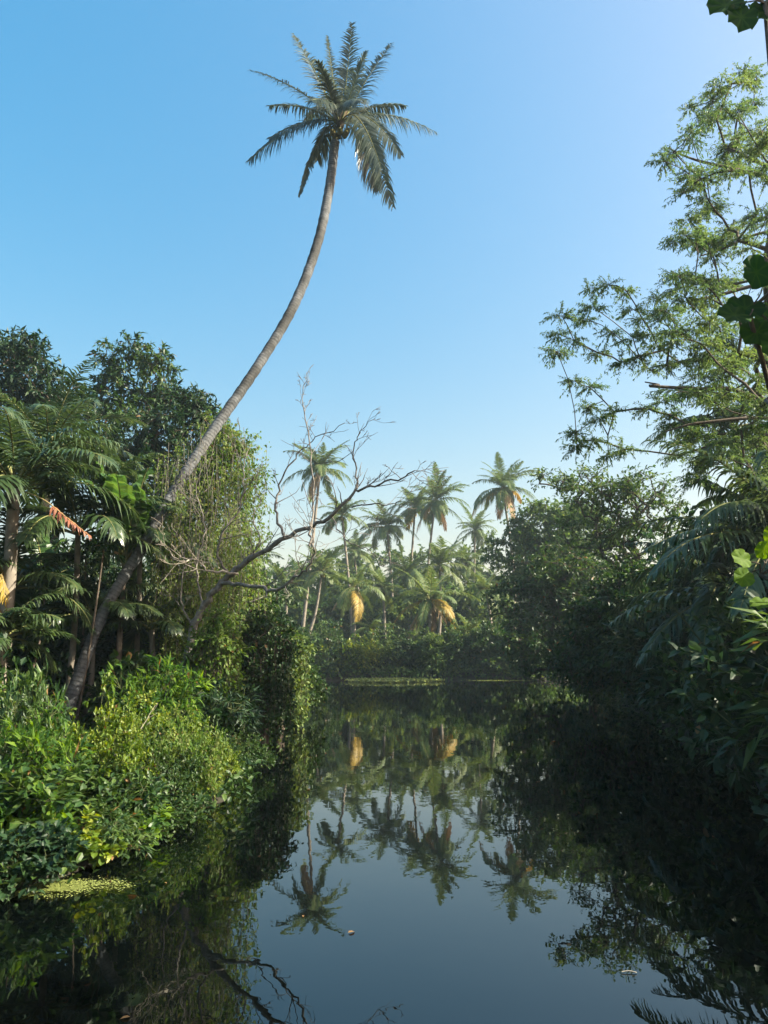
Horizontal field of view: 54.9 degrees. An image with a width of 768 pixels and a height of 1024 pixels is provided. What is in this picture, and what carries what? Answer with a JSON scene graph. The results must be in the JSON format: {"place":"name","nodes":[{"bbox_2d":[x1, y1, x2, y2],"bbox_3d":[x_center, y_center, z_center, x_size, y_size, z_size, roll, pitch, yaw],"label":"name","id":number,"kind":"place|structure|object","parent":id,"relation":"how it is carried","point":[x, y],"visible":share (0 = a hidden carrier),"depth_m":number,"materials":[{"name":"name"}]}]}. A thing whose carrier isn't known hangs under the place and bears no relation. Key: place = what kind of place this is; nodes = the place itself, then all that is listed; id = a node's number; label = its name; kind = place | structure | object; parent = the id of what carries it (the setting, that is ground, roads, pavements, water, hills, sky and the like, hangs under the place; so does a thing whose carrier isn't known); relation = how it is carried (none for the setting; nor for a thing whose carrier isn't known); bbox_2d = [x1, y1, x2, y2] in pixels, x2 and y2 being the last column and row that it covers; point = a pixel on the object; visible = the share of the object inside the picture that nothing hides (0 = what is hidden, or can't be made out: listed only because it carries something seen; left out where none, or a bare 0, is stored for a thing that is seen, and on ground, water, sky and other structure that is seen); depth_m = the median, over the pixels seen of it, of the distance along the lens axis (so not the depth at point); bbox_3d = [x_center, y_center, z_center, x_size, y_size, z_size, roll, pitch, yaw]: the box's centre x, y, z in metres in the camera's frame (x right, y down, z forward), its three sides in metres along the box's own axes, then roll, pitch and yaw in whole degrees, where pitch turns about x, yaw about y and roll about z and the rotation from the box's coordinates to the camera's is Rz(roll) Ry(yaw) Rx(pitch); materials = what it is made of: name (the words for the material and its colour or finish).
{"place":"outdoors","nodes":[
{"label":"outdoors","id":0,"kind":"place"},
{"bbox_2d":[0,680,767,1023],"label":"water","id":1,"kind":"structure","parent":0,"point":[478,852],"depth_m":5.58,"materials":[{"name":"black liquid"}]},
{"bbox_2d":[9,875,135,898],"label":"duckweed","id":2,"kind":"object","parent":1,"relation":"on","point":[54,886],"visible":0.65,"depth_m":5.65,"materials":[{"name":"plant"}]},
{"bbox_2d":[54,764,173,820],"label":"shrub","id":3,"kind":"object","parent":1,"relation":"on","point":[136,783],"visible":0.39,"depth_m":7.11,"materials":[{"name":"green plant"}]},
{"bbox_2d":[197,714,244,783],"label":"shrub","id":4,"kind":"object","parent":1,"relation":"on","point":[231,758],"visible":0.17,"depth_m":9.88,"materials":[{"name":"green plant"}]},
{"bbox_2d":[341,677,444,682],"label":"water weed","id":5,"kind":"object","parent":1,"relation":"on","point":[389,680],"visible":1,"depth_m":47.51,"materials":[{"name":"green plant"}]},
{"bbox_2d":[0,0,767,617],"label":"sky","id":6,"kind":"structure","parent":0,"point":[130,199],"materials":[{"name":"blue"}]},
{"bbox_2d":[1,667,767,894],"bbox_3d":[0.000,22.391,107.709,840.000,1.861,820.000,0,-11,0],"label":"ground","id":7,"kind":"structure","parent":0,"point":[85,864],"depth_m":23.14,"materials":[{"name":"soil"}]},
{"bbox_2d":[0,647,47,708],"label":"shrub","id":8,"kind":"object","parent":7,"relation":"on","point":[9,667],"visible":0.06,"depth_m":11.18,"materials":[{"name":"green plant"}]},
{"bbox_2d":[0,653,73,758],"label":"shrub","id":9,"kind":"object","parent":7,"relation":"on","point":[26,709],"visible":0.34,"depth_m":7.89,"materials":[{"name":"green plant"}]},
{"bbox_2d":[0,592,79,684],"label":"feather palm","id":10,"kind":"object","parent":7,"relation":"on","point":[10,623],"visible":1,"depth_m":11.70,"materials":[{"name":"green plant"}]},
{"bbox_2d":[0,777,81,852],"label":"shrub","id":11,"kind":"object","parent":7,"relation":"on","point":[7,817],"visible":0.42,"depth_m":6.20,"materials":[{"name":"green plant"}]},
{"bbox_2d":[0,817,88,904],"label":"shrub","id":12,"kind":"object","parent":7,"relation":"on","point":[59,843],"visible":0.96,"depth_m":5.57,"materials":[{"name":"green plant"}]},
{"bbox_2d":[0,687,95,802],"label":"shrub","id":13,"kind":"object","parent":7,"relation":"on","point":[43,748],"visible":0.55,"depth_m":7.16,"materials":[{"name":"green plant"}]},
{"bbox_2d":[24,521,73,682],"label":"banana plant","id":14,"kind":"object","parent":7,"relation":"on","point":[45,549],"visible":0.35,"depth_m":15.35,"materials":[{"name":"plant"}]},
{"bbox_2d":[0,496,98,680],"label":"feather palm","id":15,"kind":"object","parent":7,"relation":"on","point":[52,558],"visible":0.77,"depth_m":13.04,"materials":[{"name":"green plant"}]},
{"bbox_2d":[0,754,114,829],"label":"shrub","id":16,"kind":"object","parent":7,"relation":"on","point":[13,782],"visible":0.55,"depth_m":6.32,"materials":[{"name":"green plant"}]},
{"bbox_2d":[0,513,120,656],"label":"shrub","id":17,"kind":"object","parent":7,"relation":"on","point":[106,574],"visible":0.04,"depth_m":17.91,"materials":[{"name":"green plant"}]},
{"bbox_2d":[0,325,129,544],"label":"broadleaf tree","id":18,"kind":"object","parent":7,"relation":"on","point":[20,360],"visible":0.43,"depth_m":25.64,"materials":[{"name":"green plant"}]},
{"bbox_2d":[0,754,132,816],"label":"shrub","id":19,"kind":"object","parent":7,"relation":"on","point":[98,771],"visible":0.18,"depth_m":7.11,"materials":[{"name":"green plant"}]},
{"bbox_2d":[5,804,128,870],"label":"shrub","id":20,"kind":"object","parent":7,"relation":"on","point":[90,834],"visible":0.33,"depth_m":6.18,"materials":[{"name":"green plant"}]},
{"bbox_2d":[0,406,145,663],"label":"feather palm","id":21,"kind":"object","parent":7,"relation":"on","point":[13,485],"visible":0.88,"depth_m":12.62,"materials":[{"name":"green plant"}]},
{"bbox_2d":[0,591,145,720],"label":"undergrowth","id":22,"kind":"object","parent":7,"relation":"on","point":[20,661],"visible":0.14,"depth_m":13.51,"materials":[{"name":"green plant"}]},
{"bbox_2d":[0,357,151,593],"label":"feather palm","id":23,"kind":"object","parent":7,"relation":"on","point":[43,426],"visible":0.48,"depth_m":17.24,"materials":[{"name":"green plant"}]},
{"bbox_2d":[66,538,108,711],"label":"palm tree","id":24,"kind":"object","parent":7,"relation":"on","point":[86,541],"visible":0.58,"depth_m":14.22,"materials":[{"name":"plant"}]},
{"bbox_2d":[11,585,171,695],"bbox_3d":[-7.044,2.986,15.999,5.308,2.808,5.186,-10,-15,42],"label":"shrub","id":25,"kind":"object","parent":7,"relation":"on","point":[106,658],"visible":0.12,"depth_m":14.99,"materials":[{"name":"green plant"}]},
{"bbox_2d":[21,570,163,722],"bbox_3d":[-5.577,2.633,13.989,2.822,2.952,2.900,2,-11,-12],"label":"feather palm","id":26,"kind":"object","parent":7,"relation":"on","point":[126,608],"visible":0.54,"depth_m":13.79,"materials":[{"name":"green plant"}]},
{"bbox_2d":[0,452,188,697],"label":"feather palm","id":27,"kind":"object","parent":7,"relation":"on","point":[38,524],"visible":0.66,"depth_m":13.41,"materials":[{"name":"green plant"}]},
{"bbox_2d":[35,669,160,780],"bbox_3d":[-3.166,2.547,8.126,1.356,1.615,1.418,1,-11,-5],"label":"shrub","id":28,"kind":"object","parent":7,"relation":"on","point":[133,748],"visible":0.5,"depth_m":7.97,"materials":[{"name":"green plant"}]},
{"bbox_2d":[75,521,125,719],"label":"sapling","id":29,"kind":"object","parent":7,"relation":"on","point":[98,546],"visible":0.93,"depth_m":13.10,"materials":[{"name":"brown plant"}]},
{"bbox_2d":[23,535,187,640],"bbox_3d":[-7.196,2.598,18.869,5.308,4.906,5.186,5,-12,-24],"label":"shrub","id":30,"kind":"object","parent":7,"relation":"on","point":[63,549],"visible":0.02,"depth_m":18.22,"materials":[{"name":"green plant"}]},
{"bbox_2d":[74,799,157,863],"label":"shrub","id":31,"kind":"object","parent":7,"relation":"on","point":[112,825],"visible":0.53,"depth_m":6.48,"materials":[{"name":"green plant"}]},
{"bbox_2d":[81,462,170,661],"bbox_3d":[-4.771,1.587,13.603,0.955,4.934,2.033,-4,-12,20],"label":"banana plant","id":32,"kind":"object","parent":7,"relation":"on","point":[116,485],"visible":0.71,"depth_m":13.76,"materials":[{"name":"green plant"}]},
{"bbox_2d":[77,648,174,728],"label":"shrub","id":33,"kind":"object","parent":7,"relation":"on","point":[135,662],"visible":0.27,"depth_m":12.81,"materials":[{"name":"green plant"}]},
{"bbox_2d":[71,329,188,502],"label":"broadleaf tree","id":34,"kind":"object","parent":7,"relation":"on","point":[111,372],"visible":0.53,"depth_m":27.95,"materials":[{"name":"green plant"}]},
{"bbox_2d":[52,494,217,653],"bbox_3d":[-4.786,1.948,14.736,3.217,4.722,3.108,0,-11,0],"label":"feather palm","id":35,"kind":"object","parent":7,"relation":"on","point":[151,532],"visible":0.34,"depth_m":14.74,"materials":[{"name":"green plant"}]},
{"bbox_2d":[101,796,178,846],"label":"shrub","id":36,"kind":"object","parent":7,"relation":"on","point":[163,815],"visible":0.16,"depth_m":7.13,"materials":[{"name":"green plant"}]},
{"bbox_2d":[0,695,285,905],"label":"undergrowth","id":37,"kind":"object","parent":7,"relation":"on","point":[227,785],"depth_m":8.51,"materials":[{"name":"green plant"}]},
{"bbox_2d":[52,558,243,698],"bbox_3d":[-5.869,2.947,18.037,5.528,4.114,5.317,-2,-11,9],"label":"shrub","id":38,"kind":"object","parent":7,"relation":"on","point":[109,578],"visible":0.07,"depth_m":17.45,"materials":[{"name":"green plant"}]},
{"bbox_2d":[100,583,198,668],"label":"feather palm","id":39,"kind":"object","parent":7,"relation":"on","point":[173,627],"visible":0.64,"depth_m":14.11,"materials":[{"name":"green plant"}]},
{"bbox_2d":[98,685,214,762],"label":"shrub","id":40,"kind":"object","parent":7,"relation":"on","point":[160,716],"visible":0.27,"depth_m":9.77,"materials":[{"name":"green plant"}]},
{"bbox_2d":[111,722,205,801],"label":"shrub","id":41,"kind":"object","parent":7,"relation":"on","point":[181,779],"visible":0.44,"depth_m":8.29,"materials":[{"name":"green plant"}]},
{"bbox_2d":[103,650,216,736],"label":"shrub","id":42,"kind":"object","parent":7,"relation":"on","point":[182,689],"visible":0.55,"depth_m":10.95,"materials":[{"name":"green plant"}]},
{"bbox_2d":[116,781,216,841],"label":"shrub","id":43,"kind":"object","parent":7,"relation":"on","point":[185,807],"visible":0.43,"depth_m":7.57,"materials":[{"name":"green plant"}]},
{"bbox_2d":[108,673,231,745],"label":"shrub","id":44,"kind":"object","parent":7,"relation":"on","point":[215,714],"visible":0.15,"depth_m":11.38,"materials":[{"name":"green plant"}]},
{"bbox_2d":[121,379,229,535],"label":"broadleaf tree","id":45,"kind":"object","parent":7,"relation":"on","point":[183,408],"visible":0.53,"depth_m":25.06,"materials":[{"name":"green plant"}]},
{"bbox_2d":[133,698,228,803],"bbox_3d":[-2.443,2.953,9.020,1.271,1.352,1.265,-3,-11,14],"label":"shrub","id":46,"kind":"object","parent":7,"relation":"on","point":[214,752],"visible":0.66,"depth_m":8.88,"materials":[{"name":"green plant"}]},
{"bbox_2d":[123,403,278,673],"bbox_3d":[-3.966,0.950,15.903,3.037,7.340,4.056,0,-11,0],"label":"creeper draped tree","id":47,"kind":"object","parent":7,"relation":"on","point":[220,480],"visible":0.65,"depth_m":16.06,"materials":[{"name":"green plant"}]},
{"bbox_2d":[153,676,264,747],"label":"shrub","id":48,"kind":"object","parent":7,"relation":"on","point":[233,717],"visible":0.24,"depth_m":11.76,"materials":[{"name":"green plant"}]},
{"bbox_2d":[174,603,255,742],"bbox_3d":[-2.789,2.825,12.411,1.304,2.607,1.438,0,-11,0],"label":"creeper mound","id":49,"kind":"object","parent":7,"relation":"on","point":[219,647],"visible":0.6,"depth_m":12.30,"materials":[{"name":"green plant"}]},
{"bbox_2d":[212,715,277,776],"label":"shrub","id":50,"kind":"object","parent":7,"relation":"on","point":[257,751],"visible":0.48,"depth_m":11.28,"materials":[{"name":"green plant"}]},
{"bbox_2d":[210,564,285,675],"bbox_3d":[-3.383,3.023,17.943,1.968,3.853,1.937,0,-11,0],"label":"creeper mound","id":51,"kind":"object","parent":7,"relation":"on","point":[271,606],"visible":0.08,"depth_m":17.89,"materials":[{"name":"green plant"}]},
{"bbox_2d":[60,22,438,723],"bbox_3d":[-2.956,-4.961,17.767,4.033,19.383,8.873,-10,-15,43],"label":"leaning coconut palm","id":52,"kind":"object","parent":7,"relation":"on","point":[340,110],"visible":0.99,"depth_m":19.68,"materials":[{"name":"green plant"}]},
{"bbox_2d":[233,609,307,745],"bbox_3d":[-2.369,3.316,14.844,1.623,2.744,1.451,0,-11,0],"label":"creeper mound","id":53,"kind":"object","parent":7,"relation":"on","point":[270,656],"visible":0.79,"depth_m":14.57,"materials":[{"name":"green plant"}]},
{"bbox_2d":[260,562,308,615],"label":"coconut palm","id":54,"kind":"object","parent":7,"relation":"on","point":[278,572],"visible":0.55,"depth_m":63.55,"materials":[{"name":"green plant"}]},
{"bbox_2d":[261,627,315,730],"bbox_3d":[-2.443,3.898,17.334,1.772,2.526,1.728,0,-11,0],"label":"creeper mound","id":55,"kind":"object","parent":7,"relation":"on","point":[301,696],"visible":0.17,"depth_m":17.36,"materials":[{"name":"green plant"}]},
{"bbox_2d":[150,364,451,678],"bbox_3d":[-1.587,0.678,12.364,5.622,6.873,2.249,-3,-11,16],"label":"bare tree","id":56,"kind":"object","parent":7,"relation":"on","point":[208,600],"visible":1,"depth_m":12.76,"materials":[{"name":"brown plant"}]},
{"bbox_2d":[286,626,332,720],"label":"shrub","id":57,"kind":"object","parent":7,"relation":"on","point":[315,692],"visible":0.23,"depth_m":20.18,"materials":[{"name":"green plant"}]},
{"bbox_2d":[281,440,352,632],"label":"coconut palm","id":58,"kind":"object","parent":7,"relation":"on","point":[319,467],"visible":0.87,"depth_m":71.39,"materials":[{"name":"green plant"}]},
{"bbox_2d":[292,544,353,633],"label":"coconut palm","id":59,"kind":"object","parent":7,"relation":"on","point":[321,566],"visible":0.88,"depth_m":65.84,"materials":[{"name":"green plant"}]},
{"bbox_2d":[298,618,354,672],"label":"shrub","id":60,"kind":"object","parent":7,"relation":"on","point":[330,652],"visible":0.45,"depth_m":52.27,"materials":[{"name":"green plant"}]},
{"bbox_2d":[318,490,367,635],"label":"coconut palm","id":61,"kind":"object","parent":7,"relation":"on","point":[342,513],"visible":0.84,"depth_m":74.94,"materials":[{"name":"green plant"}]},
{"bbox_2d":[316,628,380,675],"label":"shrub","id":62,"kind":"object","parent":7,"relation":"on","point":[363,652],"visible":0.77,"depth_m":51.96,"materials":[{"name":"green plant"}]},
{"bbox_2d":[326,529,377,593],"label":"coconut palm","id":63,"kind":"object","parent":7,"relation":"on","point":[357,553],"visible":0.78,"depth_m":89.82,"materials":[{"name":"green plant"}]},
{"bbox_2d":[322,557,386,643],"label":"coconut palm","id":64,"kind":"object","parent":7,"relation":"on","point":[351,595],"visible":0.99,"depth_m":57.30,"materials":[{"name":"green plant"}]},
{"bbox_2d":[349,624,402,673],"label":"shrub","id":65,"kind":"object","parent":7,"relation":"on","point":[386,651],"visible":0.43,"depth_m":53.12,"materials":[{"name":"green plant"}]},
{"bbox_2d":[145,513,613,644],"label":"woods","id":66,"kind":"object","parent":7,"relation":"on","point":[329,601],"visible":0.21,"depth_m":74.77,"materials":[{"name":"green plant"}]},
{"bbox_2d":[360,562,414,637],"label":"coconut palm","id":67,"kind":"object","parent":7,"relation":"on","point":[384,590],"visible":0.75,"depth_m":67.55,"materials":[{"name":"green plant"}]},
{"bbox_2d":[358,499,418,597],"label":"coconut palm","id":68,"kind":"object","parent":7,"relation":"on","point":[385,519],"visible":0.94,"depth_m":82.80,"materials":[{"name":"green plant"}]},
{"bbox_2d":[371,626,423,671],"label":"shrub","id":69,"kind":"object","parent":7,"relation":"on","point":[404,646],"visible":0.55,"depth_m":53.83,"materials":[{"name":"green plant"}]},
{"bbox_2d":[387,485,430,627],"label":"coconut palm","id":70,"kind":"object","parent":7,"relation":"on","point":[406,511],"visible":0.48,"depth_m":85.15,"materials":[{"name":"green plant"}]},
{"bbox_2d":[383,548,436,634],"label":"coconut palm","id":71,"kind":"object","parent":7,"relation":"on","point":[405,567],"visible":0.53,"depth_m":75.83,"materials":[{"name":"green plant"}]},
{"bbox_2d":[307,657,557,680],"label":"undergrowth","id":72,"kind":"object","parent":7,"relation":"on","point":[427,669],"visible":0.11,"depth_m":52.07,"materials":[{"name":"green plant"}]},
{"bbox_2d":[388,566,480,638],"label":"coconut palm","id":73,"kind":"object","parent":7,"relation":"on","point":[434,603],"visible":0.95,"depth_m":57.24,"materials":[{"name":"green plant"}]},
{"bbox_2d":[407,462,469,572],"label":"coconut palm","id":74,"kind":"object","parent":7,"relation":"on","point":[437,506],"visible":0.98,"depth_m":81.18,"materials":[{"name":"green plant"}]},
{"bbox_2d":[405,535,473,637],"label":"coconut palm","id":75,"kind":"object","parent":7,"relation":"on","point":[439,558],"visible":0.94,"depth_m":65.77,"materials":[{"name":"green plant"}]},
{"bbox_2d":[412,624,468,674],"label":"shrub","id":76,"kind":"object","parent":7,"relation":"on","point":[430,641],"visible":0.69,"depth_m":53.17,"materials":[{"name":"green plant"}]},
{"bbox_2d":[429,618,494,676],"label":"shrub","id":77,"kind":"object","parent":7,"relation":"on","point":[447,638],"visible":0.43,"depth_m":53.57,"materials":[{"name":"green plant"}]},
{"bbox_2d":[446,542,492,609],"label":"coconut palm","id":78,"kind":"object","parent":7,"relation":"on","point":[468,562],"visible":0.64,"depth_m":83.72,"materials":[{"name":"green plant"}]},
{"bbox_2d":[455,502,497,582],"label":"coconut palm","id":79,"kind":"object","parent":7,"relation":"on","point":[478,533],"visible":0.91,"depth_m":92.67,"materials":[{"name":"green plant"}]},
{"bbox_2d":[458,565,514,623],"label":"coconut palm","id":80,"kind":"object","parent":7,"relation":"on","point":[483,587],"visible":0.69,"depth_m":61.58,"materials":[{"name":"green plant"}]},
{"bbox_2d":[455,621,520,674],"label":"shrub","id":81,"kind":"object","parent":7,"relation":"on","point":[483,641],"visible":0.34,"depth_m":52.61,"materials":[{"name":"green plant"}]},
{"bbox_2d":[472,452,536,627],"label":"coconut palm","id":82,"kind":"object","parent":7,"relation":"on","point":[503,493],"visible":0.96,"depth_m":73.05,"materials":[{"name":"green plant"}]},
{"bbox_2d":[469,613,547,675],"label":"shrub","id":83,"kind":"object","parent":7,"relation":"on","point":[491,662],"visible":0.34,"depth_m":51.92,"materials":[{"name":"green plant"}]},
{"bbox_2d":[480,532,615,690],"bbox_3d":[8.516,4.823,35.045,7.602,7.824,6.422,0,-11,0],"label":"round tree","id":84,"kind":"object","parent":7,"relation":"on","point":[562,588],"visible":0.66,"depth_m":34.80,"materials":[{"name":"green plant"}]},
{"bbox_2d":[476,495,624,586],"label":"hazy tree","id":85,"kind":"object","parent":7,"relation":"on","point":[523,533],"visible":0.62,"depth_m":49.35,"materials":[{"name":"green plant"}]},
{"bbox_2d":[527,459,691,573],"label":"airy tree","id":86,"kind":"object","parent":7,"relation":"on","point":[626,486],"visible":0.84,"depth_m":27.88,"materials":[{"name":"green plant"}]},
{"bbox_2d":[544,553,692,710],"bbox_3d":[7.048,3.342,20.601,4.706,4.459,4.864,0,-11,0],"label":"shore tree","id":87,"kind":"object","parent":7,"relation":"on","point":[625,573],"visible":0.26,"depth_m":20.64,"materials":[{"name":"green plant"}]},
{"bbox_2d":[538,57,767,499],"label":"feathery tree","id":88,"kind":"object","parent":7,"relation":"on","point":[732,362],"visible":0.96,"depth_m":13.62,"materials":[{"name":"green plant"}]},
{"bbox_2d":[615,623,708,729],"bbox_3d":[7.091,3.308,16.132,4.000,3.127,4.252,4,-12,-22],"label":"shrub","id":89,"kind":"object","parent":7,"relation":"on","point":[640,682],"visible":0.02,"depth_m":16.06,"materials":[{"name":"green plant"}]},
{"bbox_2d":[567,679,767,816],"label":"undergrowth","id":90,"kind":"object","parent":7,"relation":"on","point":[752,770],"visible":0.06,"depth_m":13.05,"materials":[{"name":"green plant"}]},
{"bbox_2d":[607,542,736,695],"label":"coconut palm","id":91,"kind":"object","parent":7,"relation":"on","point":[697,606],"visible":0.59,"depth_m":12.90,"materials":[{"name":"green plant"}]},
{"bbox_2d":[593,499,754,698],"bbox_3d":[8.936,2.016,16.646,7.542,5.609,7.369,9,-14,-40],"label":"tree","id":92,"kind":"object","parent":7,"relation":"on","point":[630,644],"visible":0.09,"depth_m":17.01,"materials":[{"name":"green plant"}]},
{"bbox_2d":[601,439,767,621],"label":"coconut palm","id":93,"kind":"object","parent":7,"relation":"on","point":[757,503],"visible":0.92,"depth_m":11.36,"materials":[{"name":"green plant"}]},
{"bbox_2d":[626,551,767,762],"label":"shrub","id":94,"kind":"object","parent":7,"relation":"on","point":[736,630],"visible":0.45,"depth_m":10.68,"materials":[{"name":"green plant"}]},
{"bbox_2d":[635,604,764,745],"bbox_3d":[6.626,2.609,12.829,3.895,3.453,4.013,0,-11,1],"label":"shrub","id":95,"kind":"object","parent":7,"relation":"on","point":[664,678],"visible":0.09,"depth_m":13.32,"materials":[{"name":"green plant"}]},
{"bbox_2d":[639,499,767,742],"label":"shrub","id":96,"kind":"object","parent":7,"relation":"on","point":[667,699],"visible":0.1,"depth_m":13.03,"materials":[{"name":"green plant"}]},
{"bbox_2d":[640,382,767,493],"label":"coconut palm","id":97,"kind":"object","parent":7,"relation":"on","point":[723,426],"visible":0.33,"depth_m":19.68,"materials":[{"name":"green plant"}]},
{"bbox_2d":[664,452,767,688],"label":"shade tree","id":98,"kind":"object","parent":7,"relation":"on","point":[718,541],"visible":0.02,"depth_m":15.31,"materials":[{"name":"green plant"}]},
{"bbox_2d":[668,589,767,796],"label":"shrub","id":99,"kind":"object","parent":7,"relation":"on","point":[715,714],"visible":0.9,"depth_m":8.62,"materials":[{"name":"green plant"}]},
{"bbox_2d":[702,606,767,771],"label":"shrub","id":100,"kind":"object","parent":7,"relation":"on","point":[761,707],"visible":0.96,"depth_m":7.92,"materials":[{"name":"green plant"}]},
{"bbox_2d":[706,0,767,626],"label":"round leaved tree","id":101,"kind":"object","parent":7,"relation":"on","point":[744,309],"visible":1,"depth_m":3.44,"materials":[{"name":"green plant"}]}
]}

